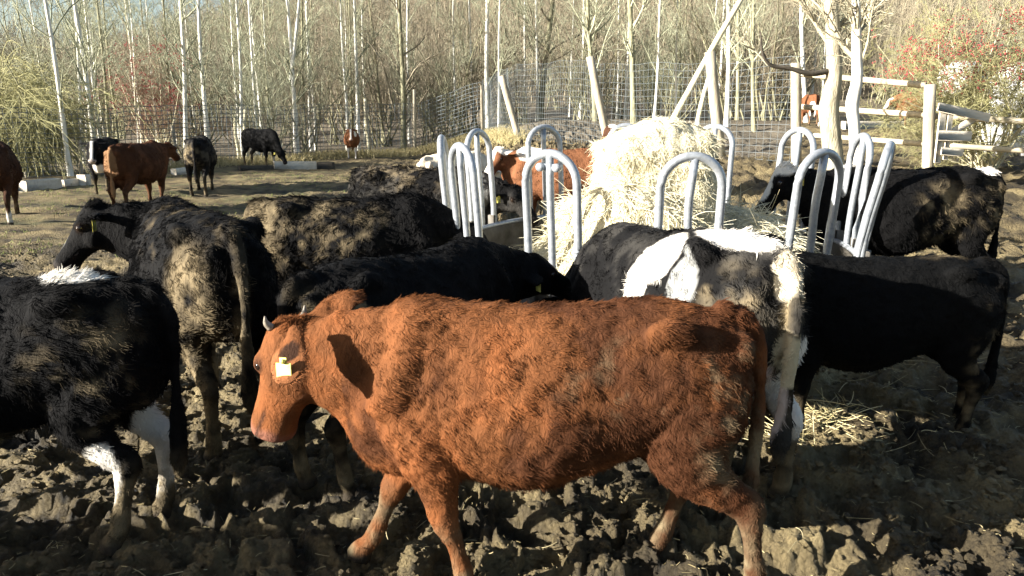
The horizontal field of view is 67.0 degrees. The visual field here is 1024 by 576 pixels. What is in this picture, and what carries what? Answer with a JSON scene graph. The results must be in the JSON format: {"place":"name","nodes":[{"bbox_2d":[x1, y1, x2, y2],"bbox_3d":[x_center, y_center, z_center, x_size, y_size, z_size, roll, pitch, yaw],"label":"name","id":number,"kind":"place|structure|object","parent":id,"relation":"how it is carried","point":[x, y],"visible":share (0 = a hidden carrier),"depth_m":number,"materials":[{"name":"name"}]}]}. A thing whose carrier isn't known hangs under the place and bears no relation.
{"place":"outdoors","nodes":[
{"label":"outdoors","id":0,"kind":"place"},
{"bbox_2d":[0,171,348,262],"label":"short grass","id":1,"kind":"structure","parent":0,"point":[8,260],"depth_m":16.21,"materials":[{"name":"plant"}]},
{"bbox_2d":[167,122,539,171],"label":"dry grass","id":2,"kind":"structure","parent":0,"point":[495,134],"depth_m":28.50,"materials":[{"name":"beige plant"}]},
{"bbox_2d":[0,0,965,53],"label":"sky","id":3,"kind":"structure","parent":0,"point":[202,4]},
{"bbox_2d":[0,0,1023,575],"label":"ground","id":4,"kind":"structure","parent":0,"point":[56,516],"depth_m":3.68,"materials":[{"name":"brown soil"}]},
{"bbox_2d":[0,141,23,224],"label":"cow","id":5,"kind":"object","parent":4,"relation":"on","point":[11,174],"visible":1,"depth_m":12.47},
{"bbox_2d":[18,178,61,191],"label":"timber beam","id":6,"kind":"structure","parent":4,"relation":"on","point":[37,184],"depth_m":17.76,"materials":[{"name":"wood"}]},
{"bbox_2d":[0,1,86,119],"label":"bare shrub","id":7,"kind":"object","parent":4,"relation":"on","point":[28,51],"visible":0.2,"depth_m":26.81,"materials":[{"name":"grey plant"}]},
{"bbox_2d":[1,0,102,175],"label":"birch tree","id":8,"kind":"object","parent":4,"relation":"on","point":[58,92],"visible":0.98,"depth_m":20.66,"materials":[{"name":"white plant"}]},
{"bbox_2d":[0,0,122,163],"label":"bare shrub","id":9,"kind":"object","parent":4,"relation":"on","point":[36,60],"visible":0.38,"depth_m":25.62,"materials":[{"name":"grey plant"}]},
{"bbox_2d":[33,0,99,138],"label":"birch tree","id":10,"kind":"object","parent":4,"relation":"on","point":[81,47],"visible":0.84,"depth_m":24.65,"materials":[{"name":"white plant"}]},
{"bbox_2d":[4,24,149,140],"bbox_3d":[-18.848,-8.604,33.740,5.952,5.610,5.459,-8,15,-31],"label":"bare shrub","id":11,"kind":"object","parent":4,"relation":"on","point":[69,71],"visible":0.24,"depth_m":33.89,"materials":[{"name":"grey plant"}]},
{"bbox_2d":[34,0,123,163],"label":"birch tree","id":12,"kind":"object","parent":4,"relation":"on","point":[79,88],"visible":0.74,"depth_m":25.90,"materials":[{"name":"white plant"}]},
{"bbox_2d":[0,37,160,177],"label":"willow shrub","id":13,"kind":"object","parent":4,"relation":"on","point":[51,104],"visible":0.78,"depth_m":21.64,"materials":[{"name":"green plant"}]},
{"bbox_2d":[54,0,128,136],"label":"birch tree","id":14,"kind":"object","parent":4,"relation":"on","point":[64,25],"visible":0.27,"depth_m":33.88,"materials":[{"name":"white plant"}]},
{"bbox_2d":[46,0,139,137],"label":"birch tree","id":15,"kind":"object","parent":4,"relation":"on","point":[94,86],"visible":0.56,"depth_m":26.90,"materials":[{"name":"white plant"}]},
{"bbox_2d":[0,264,189,557],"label":"cow","id":16,"kind":"object","parent":4,"relation":"on","point":[89,361],"visible":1,"depth_m":3.00},
{"bbox_2d":[79,137,122,193],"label":"cow","id":17,"kind":"object","parent":4,"relation":"on","point":[95,148],"visible":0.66,"depth_m":16.12},
{"bbox_2d":[67,0,146,137],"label":"bare tree","id":18,"kind":"object","parent":4,"relation":"on","point":[103,68],"visible":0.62,"depth_m":28.80,"materials":[{"name":"grey plant"}]},
{"bbox_2d":[72,0,149,142],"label":"bare tree","id":19,"kind":"object","parent":4,"relation":"on","point":[103,2],"visible":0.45,"depth_m":31.62,"materials":[{"name":"grey plant"}]},
{"bbox_2d":[87,0,165,142],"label":"birch tree","id":20,"kind":"object","parent":4,"relation":"on","point":[130,38],"visible":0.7,"depth_m":29.46,"materials":[{"name":"white plant"}]},
{"bbox_2d":[80,0,176,135],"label":"woodland tree","id":21,"kind":"object","parent":4,"relation":"on","point":[131,36],"visible":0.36,"depth_m":45.34,"materials":[{"name":"grey plant"}]},
{"bbox_2d":[103,140,179,204],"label":"cow","id":22,"kind":"object","parent":4,"relation":"on","point":[128,167],"visible":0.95,"depth_m":13.82},
{"bbox_2d":[63,31,246,147],"bbox_3d":[-13.977,-7.500,30.625,5.572,4.984,4.878,9,16,34],"label":"berry bush","id":23,"kind":"object","parent":4,"relation":"on","point":[154,100],"visible":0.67,"depth_m":29.84,"materials":[{"name":"brown plant"}]},
{"bbox_2d":[121,0,209,125],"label":"bare tree","id":24,"kind":"object","parent":4,"relation":"on","point":[166,48],"visible":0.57,"depth_m":29.61,"materials":[{"name":"grey plant"}]},
{"bbox_2d":[53,194,280,461],"bbox_3d":[-1.917,0.138,4.557,2.042,1.285,0.756,11,17,40],"label":"cow","id":25,"kind":"object","parent":4,"relation":"on","point":[216,273],"visible":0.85,"depth_m":3.85},
{"bbox_2d":[137,0,223,138],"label":"birch tree","id":26,"kind":"object","parent":4,"relation":"on","point":[201,70],"visible":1,"depth_m":27.79,"materials":[{"name":"white plant"}]},
{"bbox_2d":[150,0,222,147],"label":"birch tree","id":27,"kind":"object","parent":4,"relation":"on","point":[182,82],"visible":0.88,"depth_m":28.92,"materials":[{"name":"white plant"}]},
{"bbox_2d":[182,135,216,196],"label":"cow","id":28,"kind":"object","parent":4,"relation":"on","point":[199,153],"visible":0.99,"depth_m":16.58},
{"bbox_2d":[118,0,328,155],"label":"bare shrub","id":29,"kind":"object","parent":4,"relation":"on","point":[193,90],"visible":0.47,"depth_m":31.14,"materials":[{"name":"brown plant"}]},
{"bbox_2d":[188,0,268,157],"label":"birch tree","id":30,"kind":"object","parent":4,"relation":"on","point":[240,89],"visible":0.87,"depth_m":29.55,"materials":[{"name":"white plant"}]},
{"bbox_2d":[205,0,258,144],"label":"birch tree","id":31,"kind":"object","parent":4,"relation":"on","point":[235,90],"visible":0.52,"depth_m":32.88,"materials":[{"name":"white plant"}]},
{"bbox_2d":[178,48,286,145],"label":"bare shrub","id":32,"kind":"object","parent":4,"relation":"on","point":[247,123],"visible":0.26,"depth_m":39.81,"materials":[{"name":"brown plant"}]},
{"bbox_2d":[0,82,483,177],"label":"wire fence","id":33,"kind":"object","parent":4,"relation":"on","point":[370,138],"visible":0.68,"depth_m":26.65,"materials":[{"name":"grey metal"}]},
{"bbox_2d":[210,0,275,153],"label":"birch tree","id":34,"kind":"object","parent":4,"relation":"on","point":[250,33],"visible":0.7,"depth_m":31.60,"materials":[{"name":"white plant"}]},
{"bbox_2d":[215,0,286,128],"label":"birch tree","id":35,"kind":"object","parent":4,"relation":"on","point":[253,43],"visible":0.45,"depth_m":34.71,"materials":[{"name":"white plant"}]},
{"bbox_2d":[241,128,286,165],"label":"cow","id":36,"kind":"object","parent":4,"relation":"on","point":[265,141],"visible":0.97,"depth_m":24.69},
{"bbox_2d":[235,0,299,126],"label":"bare tree","id":37,"kind":"object","parent":4,"relation":"on","point":[266,87],"visible":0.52,"depth_m":34.41,"materials":[{"name":"grey plant"}]},
{"bbox_2d":[198,35,354,157],"bbox_3d":[-8.501,-6.976,28.729,3.808,4.677,5.345,7,15,30],"label":"bare shrub","id":38,"kind":"object","parent":4,"relation":"on","point":[262,84],"visible":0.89,"depth_m":27.74,"materials":[{"name":"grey plant"}]},
{"bbox_2d":[243,0,337,153],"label":"birch tree","id":39,"kind":"object","parent":4,"relation":"on","point":[292,50],"visible":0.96,"depth_m":31.60,"materials":[{"name":"white plant"}]},
{"bbox_2d":[274,161,316,169],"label":"timber beam","id":40,"kind":"structure","parent":4,"relation":"on","point":[298,165],"depth_m":24.62,"materials":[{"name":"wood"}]},
{"bbox_2d":[266,0,330,150],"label":"bare tree","id":41,"kind":"object","parent":4,"relation":"on","point":[316,32],"visible":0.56,"depth_m":33.35,"materials":[{"name":"grey plant"}]},
{"bbox_2d":[265,0,343,150],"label":"birch tree","id":42,"kind":"object","parent":4,"relation":"on","point":[310,140],"visible":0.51,"depth_m":34.34,"materials":[{"name":"white plant"}]},
{"bbox_2d":[277,0,340,149],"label":"birch tree","id":43,"kind":"object","parent":4,"relation":"on","point":[325,7],"visible":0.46,"depth_m":35.14,"materials":[{"name":"white plant"}]},
{"bbox_2d":[247,30,372,152],"bbox_3d":[-8.526,-8.420,33.162,5.714,5.385,5.240,-4,13,-17],"label":"bare shrub","id":44,"kind":"object","parent":4,"relation":"on","point":[319,117],"visible":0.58,"depth_m":33.03,"materials":[{"name":"brown plant"}]},
{"bbox_2d":[270,16,379,145],"bbox_3d":[-8.646,-10.556,39.897,5.589,6.471,6.528,8,15,31],"label":"bare shrub","id":45,"kind":"object","parent":4,"relation":"on","point":[333,121],"visible":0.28,"depth_m":39.61,"materials":[{"name":"brown plant"}]},
{"bbox_2d":[313,0,375,149],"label":"birch tree","id":46,"kind":"object","parent":4,"relation":"on","point":[343,49],"visible":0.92,"depth_m":34.55,"materials":[{"name":"white plant"}]},
{"bbox_2d":[331,0,379,128],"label":"bare tree","id":47,"kind":"object","parent":4,"relation":"on","point":[349,27],"visible":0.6,"depth_m":37.38,"materials":[{"name":"grey plant"}]},
{"bbox_2d":[316,0,396,146],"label":"bare tree","id":48,"kind":"object","parent":4,"relation":"on","point":[372,18],"visible":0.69,"depth_m":38.03,"materials":[{"name":"grey plant"}]},
{"bbox_2d":[333,0,396,150],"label":"birch tree","id":49,"kind":"object","parent":4,"relation":"on","point":[356,55],"visible":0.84,"depth_m":35.09,"materials":[{"name":"white plant"}]},
{"bbox_2d":[243,189,488,291],"bbox_3d":[-1.067,-0.168,6.128,2.054,1.173,0.613,-1,13,-4],"label":"cow","id":50,"kind":"object","parent":4,"relation":"on","point":[305,231],"visible":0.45,"depth_m":5.84},
{"bbox_2d":[312,6,449,146],"bbox_3d":[-6.855,-10.354,37.962,6.145,7.116,7.178,-8,15,-31],"label":"bare shrub","id":51,"kind":"object","parent":4,"relation":"on","point":[370,92],"visible":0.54,"depth_m":38.51,"materials":[{"name":"brown plant"}]},
{"bbox_2d":[345,0,449,149],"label":"bare tree","id":52,"kind":"object","parent":4,"relation":"on","point":[403,96],"visible":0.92,"depth_m":34.94,"materials":[{"name":"grey plant"}]},
{"bbox_2d":[374,0,433,143],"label":"birch tree","id":53,"kind":"object","parent":4,"relation":"on","point":[409,130],"visible":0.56,"depth_m":40.30,"materials":[{"name":"white plant"}]},
{"bbox_2d":[275,236,571,500],"bbox_3d":[-0.368,0.305,4.174,0.593,1.122,2.043,11,17,39],"label":"cow","id":54,"kind":"object","parent":4,"relation":"on","point":[469,268],"visible":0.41,"depth_m":3.73},
{"bbox_2d":[377,44,482,142],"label":"bare shrub","id":55,"kind":"object","parent":4,"relation":"on","point":[427,79],"visible":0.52,"depth_m":36.04,"materials":[{"name":"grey plant"}]},
{"bbox_2d":[392,53,471,146],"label":"bare shrub","id":56,"kind":"object","parent":4,"relation":"on","point":[424,131],"visible":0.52,"depth_m":36.22,"materials":[{"name":"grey plant"}]},
{"bbox_2d":[362,21,511,139],"bbox_3d":[-3.090,-9.223,34.425,4.732,5.812,6.642,8,15,31],"label":"bare shrub","id":57,"kind":"object","parent":4,"relation":"on","point":[443,100],"visible":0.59,"depth_m":35.20,"materials":[{"name":"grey plant"}]},
{"bbox_2d":[346,161,538,226],"bbox_3d":[-0.756,-0.700,8.343,2.172,1.226,0.653,3,13,14],"label":"cow","id":58,"kind":"object","parent":4,"relation":"on","point":[365,180],"visible":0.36,"depth_m":8.11},
{"bbox_2d":[417,150,501,178],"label":"cow","id":59,"kind":"object","parent":4,"relation":"on","point":[427,161],"visible":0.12,"depth_m":10.72},
{"bbox_2d":[394,0,532,135],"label":"bare shrub","id":60,"kind":"object","parent":4,"relation":"on","point":[465,70],"visible":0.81,"depth_m":34.32,"materials":[{"name":"grey plant"}]},
{"bbox_2d":[435,0,504,128],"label":"birch tree","id":61,"kind":"object","parent":4,"relation":"on","point":[468,3],"visible":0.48,"depth_m":36.37,"materials":[{"name":"white plant"}]},
{"bbox_2d":[471,0,515,128],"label":"birch tree","id":62,"kind":"object","parent":4,"relation":"on","point":[486,75],"visible":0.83,"depth_m":33.14,"materials":[{"name":"white plant"}]},
{"bbox_2d":[470,0,528,126],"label":"birch tree","id":63,"kind":"object","parent":4,"relation":"on","point":[499,50],"visible":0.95,"depth_m":30.80,"materials":[{"name":"white plant"}]},
{"bbox_2d":[459,27,540,128],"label":"bare shrub","id":64,"kind":"object","parent":4,"relation":"on","point":[512,97],"visible":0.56,"depth_m":34.56,"materials":[{"name":"brown plant"}]},
{"bbox_2d":[251,288,767,575],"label":"cow","id":65,"kind":"object","parent":4,"relation":"on","point":[435,400],"visible":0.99,"depth_m":2.65},
{"bbox_2d":[0,0,1023,133],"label":"wood","id":66,"kind":"object","parent":4,"relation":"on","point":[905,11],"visible":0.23,"depth_m":55.71,"materials":[{"name":"beige plant"}]},
{"bbox_2d":[483,39,554,125],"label":"bare shrub","id":67,"kind":"object","parent":4,"relation":"on","point":[520,99],"visible":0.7,"depth_m":34.31,"materials":[{"name":"brown plant"}]},
{"bbox_2d":[490,0,551,122],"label":"birch tree","id":68,"kind":"object","parent":4,"relation":"on","point":[524,43],"visible":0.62,"depth_m":35.97,"materials":[{"name":"white plant"}]},
{"bbox_2d":[33,312,1022,575],"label":"strewn straw","id":69,"kind":"object","parent":4,"relation":"on","point":[1022,312],"depth_m":4.18,"materials":[{"name":"beige plant"}]},
{"bbox_2d":[502,0,572,120],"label":"birch tree","id":70,"kind":"object","parent":4,"relation":"on","point":[537,61],"visible":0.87,"depth_m":34.95,"materials":[{"name":"white plant"}]},
{"bbox_2d":[484,146,595,210],"bbox_3d":[0.574,-1.214,9.890,1.845,1.172,0.637,2,13,8],"label":"cow","id":71,"kind":"object","parent":4,"relation":"on","point":[509,164],"visible":0.29,"depth_m":9.67},
{"bbox_2d":[494,0,600,119],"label":"bare tree","id":72,"kind":"object","parent":4,"relation":"on","point":[542,93],"visible":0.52,"depth_m":36.38,"materials":[{"name":"grey plant"}]},
{"bbox_2d":[519,22,610,109],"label":"bare shrub","id":73,"kind":"object","parent":4,"relation":"on","point":[553,97],"visible":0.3,"depth_m":44.82,"materials":[{"name":"brown plant"}]},
{"bbox_2d":[518,0,648,119],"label":"bare shrub","id":74,"kind":"object","parent":4,"relation":"on","point":[583,58],"visible":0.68,"depth_m":32.92,"materials":[{"name":"grey plant"}]},
{"bbox_2d":[553,0,627,120],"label":"bare tree","id":75,"kind":"object","parent":4,"relation":"on","point":[589,23],"visible":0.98,"depth_m":29.43,"materials":[{"name":"grey plant"}]},
{"bbox_2d":[546,36,651,119],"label":"bare shrub","id":76,"kind":"object","parent":4,"relation":"on","point":[575,92],"visible":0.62,"depth_m":33.20,"materials":[{"name":"brown plant"}]},
{"bbox_2d":[592,0,645,118],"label":"birch tree","id":77,"kind":"object","parent":4,"relation":"on","point":[617,103],"visible":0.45,"depth_m":34.96,"materials":[{"name":"white plant"}]},
{"bbox_2d":[594,30,656,118],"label":"bare shrub","id":78,"kind":"object","parent":4,"relation":"on","point":[620,102],"visible":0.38,"depth_m":38.36,"materials":[{"name":"brown plant"}]},
{"bbox_2d":[607,0,651,123],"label":"bare tree","id":79,"kind":"object","parent":4,"relation":"on","point":[631,52],"visible":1,"depth_m":28.78,"materials":[{"name":"grey plant"}]},
{"bbox_2d":[604,0,667,119],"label":"birch tree","id":80,"kind":"object","parent":4,"relation":"on","point":[626,84],"visible":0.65,"depth_m":34.40,"materials":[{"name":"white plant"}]},
{"bbox_2d":[482,51,804,164],"bbox_3d":[1.251,-5.461,23.221,2.281,2.575,18.827,-5,14,-21],"label":"wire fence","id":81,"kind":"object","parent":4,"relation":"on","point":[713,83],"visible":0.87,"depth_m":17.47,"materials":[{"name":"grey metal"}]},
{"bbox_2d":[608,23,700,119],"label":"bare shrub","id":82,"kind":"object","parent":4,"relation":"on","point":[651,91],"visible":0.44,"depth_m":36.74,"materials":[{"name":"grey plant"}]},
{"bbox_2d":[618,0,691,117],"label":"birch tree","id":83,"kind":"object","parent":4,"relation":"on","point":[668,27],"visible":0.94,"depth_m":31.20,"materials":[{"name":"white plant"}]},
{"bbox_2d":[581,113,730,229],"bbox_3d":[1.225,-0.574,6.665,1.250,1.753,1.240,0,13,0],"label":"hay bale","id":84,"kind":"object","parent":4,"relation":"on","point":[649,149],"visible":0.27,"depth_m":6.14},
{"bbox_2d":[437,123,895,303],"bbox_3d":[1.175,-0.555,6.695,3.597,1.540,3.597,0,15,0],"label":"ring feeder","id":85,"kind":"object","parent":4,"relation":"on","point":[510,233],"visible":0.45,"depth_m":5.66,"materials":[{"name":"metal"}]},
{"bbox_2d":[511,152,831,275],"bbox_3d":[1.180,-0.448,6.749,3.260,1.016,3.260,0,13,0],"label":"loose hay","id":86,"kind":"object","parent":4,"relation":"on","point":[604,205],"visible":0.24,"depth_m":6.14},
{"bbox_2d":[638,0,705,109],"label":"birch tree","id":87,"kind":"object","parent":4,"relation":"on","point":[674,51],"visible":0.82,"depth_m":31.61,"materials":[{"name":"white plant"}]},
{"bbox_2d":[532,222,817,498],"bbox_3d":[0.722,0.222,4.212,0.654,1.269,2.270,-5,14,-22],"label":"cow","id":88,"kind":"object","parent":4,"relation":"on","point":[766,278],"visible":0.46,"depth_m":3.37},
{"bbox_2d":[636,18,719,120],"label":"bare shrub","id":89,"kind":"object","parent":4,"relation":"on","point":[670,99],"visible":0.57,"depth_m":33.29,"materials":[{"name":"grey plant"}]},
{"bbox_2d":[639,2,746,118],"bbox_3d":[8.264,-10.678,36.536,4.504,5.532,6.322,-3,13,-13],"label":"bare shrub","id":90,"kind":"object","parent":4,"relation":"on","point":[688,102],"visible":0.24,"depth_m":35.41,"materials":[{"name":"brown plant"}]},
{"bbox_2d":[670,0,743,118],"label":"leaning trunk","id":91,"kind":"object","parent":4,"relation":"on","point":[701,68],"visible":0.62,"depth_m":19.18,"materials":[{"name":"white wood"}]},
{"bbox_2d":[696,0,749,119],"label":"bare tree","id":92,"kind":"object","parent":4,"relation":"on","point":[737,107],"visible":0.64,"depth_m":28.95,"materials":[{"name":"grey plant"}]},
{"bbox_2d":[698,0,773,126],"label":"birch tree","id":93,"kind":"object","parent":4,"relation":"on","point":[727,94],"visible":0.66,"depth_m":25.95,"materials":[{"name":"white plant"}]},
{"bbox_2d":[657,0,822,119],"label":"bare shrub","id":94,"kind":"object","parent":4,"relation":"on","point":[720,79],"visible":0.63,"depth_m":31.16,"materials":[{"name":"grey plant"}]},
{"bbox_2d":[716,0,792,130],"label":"bare tree","id":95,"kind":"object","parent":4,"relation":"on","point":[753,106],"visible":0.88,"depth_m":24.87,"materials":[{"name":"grey plant"}]},
{"bbox_2d":[695,0,866,120],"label":"bare shrub","id":96,"kind":"object","parent":4,"relation":"on","point":[772,83],"visible":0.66,"depth_m":30.30,"materials":[{"name":"grey plant"}]},
{"bbox_2d":[779,0,815,122],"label":"birch tree","id":97,"kind":"object","parent":4,"relation":"on","point":[803,79],"visible":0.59,"depth_m":28.77,"materials":[{"name":"white plant"}]},
{"bbox_2d":[747,22,850,119],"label":"bare shrub","id":98,"kind":"object","parent":4,"relation":"on","point":[778,84],"visible":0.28,"depth_m":32.05,"materials":[{"name":"grey plant"}]},
{"bbox_2d":[714,0,897,169],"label":"mossy tree","id":99,"kind":"object","parent":4,"relation":"on","point":[829,118],"visible":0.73,"depth_m":12.84,"materials":[{"name":"beige plant"}]},
{"bbox_2d":[743,387,882,447],"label":"straw tuft","id":100,"kind":"object","parent":4,"relation":"on","point":[829,414],"depth_m":4.32,"materials":[{"name":"beige plant"}]},
{"bbox_2d":[726,0,913,118],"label":"bare shrub","id":101,"kind":"object","parent":4,"relation":"on","point":[811,84],"visible":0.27,"depth_m":32.85,"materials":[{"name":"grey plant"}]},
{"bbox_2d":[806,0,894,163],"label":"pale tree","id":102,"kind":"object","parent":4,"relation":"on","point":[855,55],"visible":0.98,"depth_m":11.71,"materials":[{"name":"beige plant"}]},
{"bbox_2d":[755,161,1007,259],"bbox_3d":[3.334,-0.468,7.069,2.260,1.332,0.698,0,13,-1],"label":"cow","id":103,"kind":"object","parent":4,"relation":"on","point":[953,210],"visible":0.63,"depth_m":6.78},
{"bbox_2d":[842,8,931,104],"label":"bare shrub","id":104,"kind":"object","parent":4,"relation":"on","point":[881,86],"visible":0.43,"depth_m":46.56,"materials":[{"name":"grey plant"}]},
{"bbox_2d":[764,250,1010,434],"bbox_3d":[1.841,0.310,4.294,1.671,1.061,0.637,3,13,14],"label":"cow","id":105,"kind":"object","parent":4,"relation":"on","point":[948,313],"visible":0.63,"depth_m":4.02},
{"bbox_2d":[801,74,1023,167],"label":"rail fence","id":106,"kind":"object","parent":4,"relation":"on","point":[928,115],"visible":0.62,"depth_m":13.59,"materials":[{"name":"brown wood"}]},
{"bbox_2d":[842,0,1023,169],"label":"hawthorn bush","id":107,"kind":"object","parent":4,"relation":"on","point":[983,88],"visible":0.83,"depth_m":14.54,"materials":[{"name":"beige plant"}]},
{"bbox_2d":[933,102,990,162],"bbox_3d":[7.520,-2.605,12.998,0.921,1.004,0.135,0,13,0],"label":"wooden hurdle","id":108,"kind":"object","parent":4,"relation":"on","point":[947,134],"visible":1,"depth_m":12.94,"materials":[{"name":"grey wood"}]},
{"bbox_2d":[1,281,1023,575],"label":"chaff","id":109,"kind":"object","parent":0,"point":[389,567],"depth_m":3.39,"materials":[{"name":"beige plant"}]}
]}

